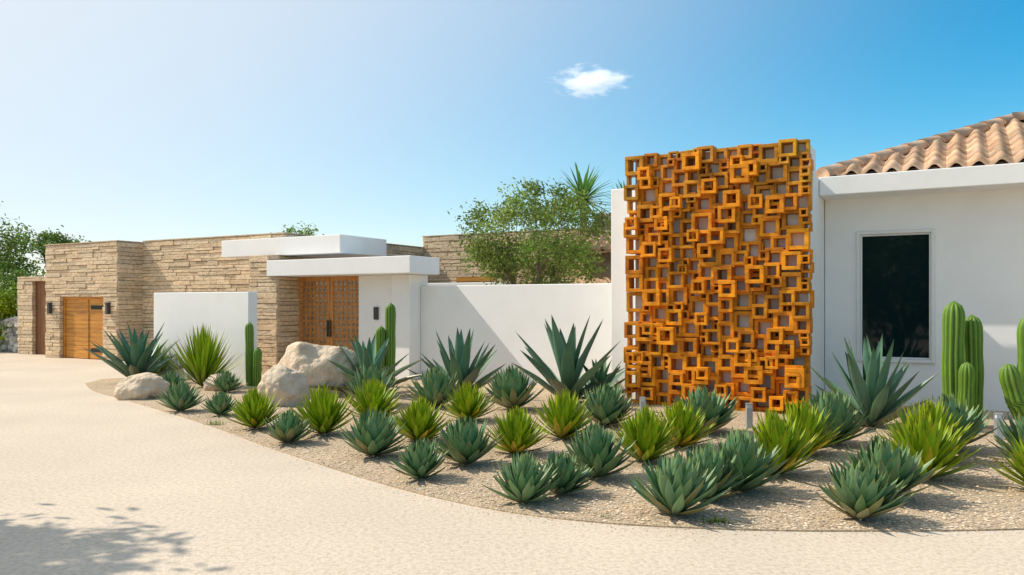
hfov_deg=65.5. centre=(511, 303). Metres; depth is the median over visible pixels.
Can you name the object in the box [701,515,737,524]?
grass tuft
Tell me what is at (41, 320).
side door
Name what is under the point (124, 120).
sky
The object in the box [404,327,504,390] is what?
agave plant
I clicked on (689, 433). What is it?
lime agave plant
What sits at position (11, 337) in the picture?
rubble wall
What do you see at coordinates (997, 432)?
path light
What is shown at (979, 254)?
house walls
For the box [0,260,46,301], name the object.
hedge
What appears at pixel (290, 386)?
boulder
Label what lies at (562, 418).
lime agave plant
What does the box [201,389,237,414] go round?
agave plant
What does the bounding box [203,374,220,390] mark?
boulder
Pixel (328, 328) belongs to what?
gate handles
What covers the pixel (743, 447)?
agave plant
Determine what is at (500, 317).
garden wall
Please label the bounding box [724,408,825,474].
lime agave plant
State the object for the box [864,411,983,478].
lime agave plant
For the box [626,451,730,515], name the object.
agave plant
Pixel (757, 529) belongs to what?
bed edging
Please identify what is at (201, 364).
spiky yucca plant
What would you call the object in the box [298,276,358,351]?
entrance gate
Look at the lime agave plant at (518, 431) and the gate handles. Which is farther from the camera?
the gate handles
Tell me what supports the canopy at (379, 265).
on the entrance pier
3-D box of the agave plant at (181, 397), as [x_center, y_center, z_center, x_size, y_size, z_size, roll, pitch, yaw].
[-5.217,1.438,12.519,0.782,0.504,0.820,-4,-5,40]
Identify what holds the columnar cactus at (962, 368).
on the planting bed
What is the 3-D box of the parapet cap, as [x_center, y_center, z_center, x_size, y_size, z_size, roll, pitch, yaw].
[-3.958,-2.050,24.873,19.220,0.450,10.040,0,0,29]
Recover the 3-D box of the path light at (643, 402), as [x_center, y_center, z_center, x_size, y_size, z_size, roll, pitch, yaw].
[1.970,1.555,12.000,0.080,0.290,0.080,0,0,-3]
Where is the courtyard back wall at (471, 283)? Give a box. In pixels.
[428,282,517,285]
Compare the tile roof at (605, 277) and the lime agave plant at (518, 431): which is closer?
the lime agave plant at (518, 431)
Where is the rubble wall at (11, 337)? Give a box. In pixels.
[0,316,18,352]
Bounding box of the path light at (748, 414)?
[745,403,752,427]
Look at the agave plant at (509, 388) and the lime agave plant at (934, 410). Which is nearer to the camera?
the lime agave plant at (934, 410)
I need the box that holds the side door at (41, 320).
[36,281,46,354]
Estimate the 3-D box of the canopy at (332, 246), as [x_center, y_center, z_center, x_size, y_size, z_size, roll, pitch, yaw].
[-5.302,-1.395,20.223,3.970,0.430,1.730,0,0,29]
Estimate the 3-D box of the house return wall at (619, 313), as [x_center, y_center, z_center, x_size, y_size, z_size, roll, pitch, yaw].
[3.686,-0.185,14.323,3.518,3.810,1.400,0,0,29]
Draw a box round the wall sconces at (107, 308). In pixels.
[47,302,110,313]
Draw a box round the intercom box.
[373,307,378,319]
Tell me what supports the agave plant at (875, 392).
on the planting bed
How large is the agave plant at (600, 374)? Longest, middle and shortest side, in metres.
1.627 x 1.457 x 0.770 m
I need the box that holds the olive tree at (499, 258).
[448,176,610,284]
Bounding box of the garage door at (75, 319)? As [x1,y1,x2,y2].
[63,297,104,358]
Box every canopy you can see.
[222,234,385,258]
[267,255,439,277]
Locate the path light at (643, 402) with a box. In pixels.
[640,397,645,411]
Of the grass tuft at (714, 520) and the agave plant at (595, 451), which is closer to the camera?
the grass tuft at (714, 520)
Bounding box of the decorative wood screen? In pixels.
[623,138,815,412]
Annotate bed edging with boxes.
[85,383,1023,531]
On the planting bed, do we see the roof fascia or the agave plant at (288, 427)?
the agave plant at (288, 427)
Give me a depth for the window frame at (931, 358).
13.19 m
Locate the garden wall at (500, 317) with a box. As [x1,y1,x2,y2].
[421,283,610,386]
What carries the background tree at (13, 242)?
on the ground
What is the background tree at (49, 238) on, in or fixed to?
on the ground
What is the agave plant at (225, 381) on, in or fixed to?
on the planting bed
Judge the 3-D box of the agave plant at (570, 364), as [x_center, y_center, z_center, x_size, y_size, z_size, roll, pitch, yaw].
[0.897,0.942,13.483,1.858,1.538,2.275,0,0,16]
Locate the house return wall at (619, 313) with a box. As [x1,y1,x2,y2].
[611,176,824,397]
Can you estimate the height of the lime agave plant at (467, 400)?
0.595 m
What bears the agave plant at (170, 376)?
on the planting bed
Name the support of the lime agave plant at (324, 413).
on the planting bed
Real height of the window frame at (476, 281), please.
1.020 m
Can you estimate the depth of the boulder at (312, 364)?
14.46 m
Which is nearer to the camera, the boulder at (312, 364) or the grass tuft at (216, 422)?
the grass tuft at (216, 422)
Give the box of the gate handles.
[326,320,330,336]
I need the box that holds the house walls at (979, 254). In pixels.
[825,188,1023,411]
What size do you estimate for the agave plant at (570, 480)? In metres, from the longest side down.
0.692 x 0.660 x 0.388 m
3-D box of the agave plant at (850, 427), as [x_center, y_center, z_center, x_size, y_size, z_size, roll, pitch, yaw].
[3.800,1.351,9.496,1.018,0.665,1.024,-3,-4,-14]
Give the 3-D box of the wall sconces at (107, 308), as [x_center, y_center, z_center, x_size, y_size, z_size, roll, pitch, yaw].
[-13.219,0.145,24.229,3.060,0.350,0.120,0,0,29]
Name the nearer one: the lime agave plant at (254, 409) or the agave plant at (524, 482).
the agave plant at (524, 482)
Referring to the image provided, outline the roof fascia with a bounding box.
[819,162,1023,199]
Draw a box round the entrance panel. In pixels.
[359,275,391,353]
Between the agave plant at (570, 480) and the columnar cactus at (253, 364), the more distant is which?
the columnar cactus at (253, 364)
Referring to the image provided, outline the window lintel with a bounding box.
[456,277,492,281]
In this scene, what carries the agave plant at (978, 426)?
on the planting bed
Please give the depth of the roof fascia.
12.54 m
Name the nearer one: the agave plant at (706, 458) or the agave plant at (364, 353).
the agave plant at (706, 458)
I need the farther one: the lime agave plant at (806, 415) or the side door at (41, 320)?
the side door at (41, 320)
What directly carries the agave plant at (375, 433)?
on the planting bed
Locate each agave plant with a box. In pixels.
[81,324,182,376]
[156,379,209,410]
[157,370,188,388]
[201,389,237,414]
[209,371,245,391]
[221,386,286,427]
[263,409,315,442]
[286,381,358,433]
[311,334,424,391]
[337,407,412,455]
[340,361,403,397]
[342,377,410,417]
[384,395,452,440]
[387,437,448,478]
[402,365,461,406]
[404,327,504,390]
[426,415,504,464]
[438,380,499,420]
[480,449,561,502]
[482,364,545,408]
[483,405,552,453]
[512,314,624,397]
[527,388,599,438]
[537,450,597,493]
[555,420,638,477]
[575,359,625,399]
[577,383,636,424]
[611,403,689,461]
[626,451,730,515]
[652,399,716,446]
[669,384,740,432]
[674,442,750,499]
[697,426,788,491]
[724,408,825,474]
[757,397,849,453]
[785,388,876,443]
[806,334,938,427]
[816,456,913,519]
[834,434,945,497]
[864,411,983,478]
[877,396,981,457]
[904,393,999,444]
[981,429,1023,485]
[982,412,1023,457]
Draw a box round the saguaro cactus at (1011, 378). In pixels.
[999,318,1023,420]
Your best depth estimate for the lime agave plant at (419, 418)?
9.64 m
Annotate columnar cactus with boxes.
[245,322,261,386]
[375,302,396,386]
[941,301,983,420]
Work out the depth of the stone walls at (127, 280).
23.71 m
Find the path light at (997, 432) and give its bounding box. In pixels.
[994,413,1003,439]
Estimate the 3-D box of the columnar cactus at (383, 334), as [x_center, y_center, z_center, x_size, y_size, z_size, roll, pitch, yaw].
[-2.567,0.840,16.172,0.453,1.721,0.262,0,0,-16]
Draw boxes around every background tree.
[0,201,41,288]
[27,225,91,265]
[270,221,323,234]
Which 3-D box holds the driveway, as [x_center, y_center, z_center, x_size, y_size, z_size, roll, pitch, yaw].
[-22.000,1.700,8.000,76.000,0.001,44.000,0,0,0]
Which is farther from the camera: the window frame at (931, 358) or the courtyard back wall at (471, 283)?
the courtyard back wall at (471, 283)
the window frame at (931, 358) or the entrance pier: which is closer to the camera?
the window frame at (931, 358)
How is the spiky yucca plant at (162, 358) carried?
on the planting bed
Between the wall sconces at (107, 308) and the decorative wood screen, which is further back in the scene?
the wall sconces at (107, 308)
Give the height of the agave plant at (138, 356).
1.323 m
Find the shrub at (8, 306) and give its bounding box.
[0,282,18,342]
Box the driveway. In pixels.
[0,352,1023,574]
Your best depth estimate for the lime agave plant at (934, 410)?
8.51 m
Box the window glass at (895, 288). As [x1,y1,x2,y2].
[862,234,928,357]
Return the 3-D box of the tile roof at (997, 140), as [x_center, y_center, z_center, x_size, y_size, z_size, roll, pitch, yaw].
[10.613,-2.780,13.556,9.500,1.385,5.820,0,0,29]
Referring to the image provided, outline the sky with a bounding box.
[0,0,1023,281]
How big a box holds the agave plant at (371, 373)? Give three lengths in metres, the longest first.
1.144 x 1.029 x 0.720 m
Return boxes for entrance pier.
[392,274,427,379]
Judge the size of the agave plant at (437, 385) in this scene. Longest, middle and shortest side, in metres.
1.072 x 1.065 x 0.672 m
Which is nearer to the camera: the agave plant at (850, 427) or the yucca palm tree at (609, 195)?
the agave plant at (850, 427)
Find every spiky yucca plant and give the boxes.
[147,339,176,373]
[167,322,244,385]
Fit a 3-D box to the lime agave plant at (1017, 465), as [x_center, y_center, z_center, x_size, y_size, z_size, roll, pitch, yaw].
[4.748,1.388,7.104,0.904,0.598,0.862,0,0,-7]
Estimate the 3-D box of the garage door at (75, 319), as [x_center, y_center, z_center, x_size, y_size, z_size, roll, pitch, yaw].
[-13.068,0.750,24.453,2.150,1.900,0.102,0,0,29]
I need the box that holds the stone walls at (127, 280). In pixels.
[17,230,610,373]
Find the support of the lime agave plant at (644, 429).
on the planting bed
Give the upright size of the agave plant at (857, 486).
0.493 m
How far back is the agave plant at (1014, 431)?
8.36 m
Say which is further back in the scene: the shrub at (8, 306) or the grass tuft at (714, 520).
the shrub at (8, 306)
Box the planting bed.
[86,374,1023,528]
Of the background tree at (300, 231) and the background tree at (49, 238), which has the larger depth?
the background tree at (49, 238)
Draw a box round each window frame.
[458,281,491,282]
[856,229,934,363]
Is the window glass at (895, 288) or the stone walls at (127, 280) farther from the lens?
the stone walls at (127, 280)
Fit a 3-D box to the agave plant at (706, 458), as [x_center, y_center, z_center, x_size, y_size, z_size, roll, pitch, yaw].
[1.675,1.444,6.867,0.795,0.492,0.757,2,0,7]
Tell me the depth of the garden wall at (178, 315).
17.45 m
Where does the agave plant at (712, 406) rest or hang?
on the planting bed
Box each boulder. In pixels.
[114,372,169,399]
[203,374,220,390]
[257,364,309,406]
[278,342,359,396]
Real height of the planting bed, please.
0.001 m
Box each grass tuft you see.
[205,419,228,424]
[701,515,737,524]
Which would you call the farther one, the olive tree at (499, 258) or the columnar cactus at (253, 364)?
the olive tree at (499, 258)
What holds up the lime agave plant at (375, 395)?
on the planting bed
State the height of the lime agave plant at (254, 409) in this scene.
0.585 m
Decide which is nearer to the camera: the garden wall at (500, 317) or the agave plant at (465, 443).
the agave plant at (465, 443)
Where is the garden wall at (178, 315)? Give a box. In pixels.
[154,292,256,382]
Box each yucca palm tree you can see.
[544,163,612,235]
[595,180,624,210]
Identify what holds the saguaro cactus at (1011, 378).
on the planting bed
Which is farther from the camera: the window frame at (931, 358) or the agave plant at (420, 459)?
the window frame at (931, 358)
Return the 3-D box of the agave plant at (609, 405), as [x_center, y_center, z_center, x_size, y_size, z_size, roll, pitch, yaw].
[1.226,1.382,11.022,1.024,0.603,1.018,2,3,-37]
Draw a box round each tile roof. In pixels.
[575,212,610,283]
[816,112,1023,177]
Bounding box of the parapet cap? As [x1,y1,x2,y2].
[44,228,587,247]
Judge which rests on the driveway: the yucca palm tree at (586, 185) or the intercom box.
the yucca palm tree at (586, 185)
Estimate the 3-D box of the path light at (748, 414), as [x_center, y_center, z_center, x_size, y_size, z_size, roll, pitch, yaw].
[3.230,1.530,10.850,0.080,0.340,0.080,0,0,3]
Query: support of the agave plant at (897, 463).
on the planting bed

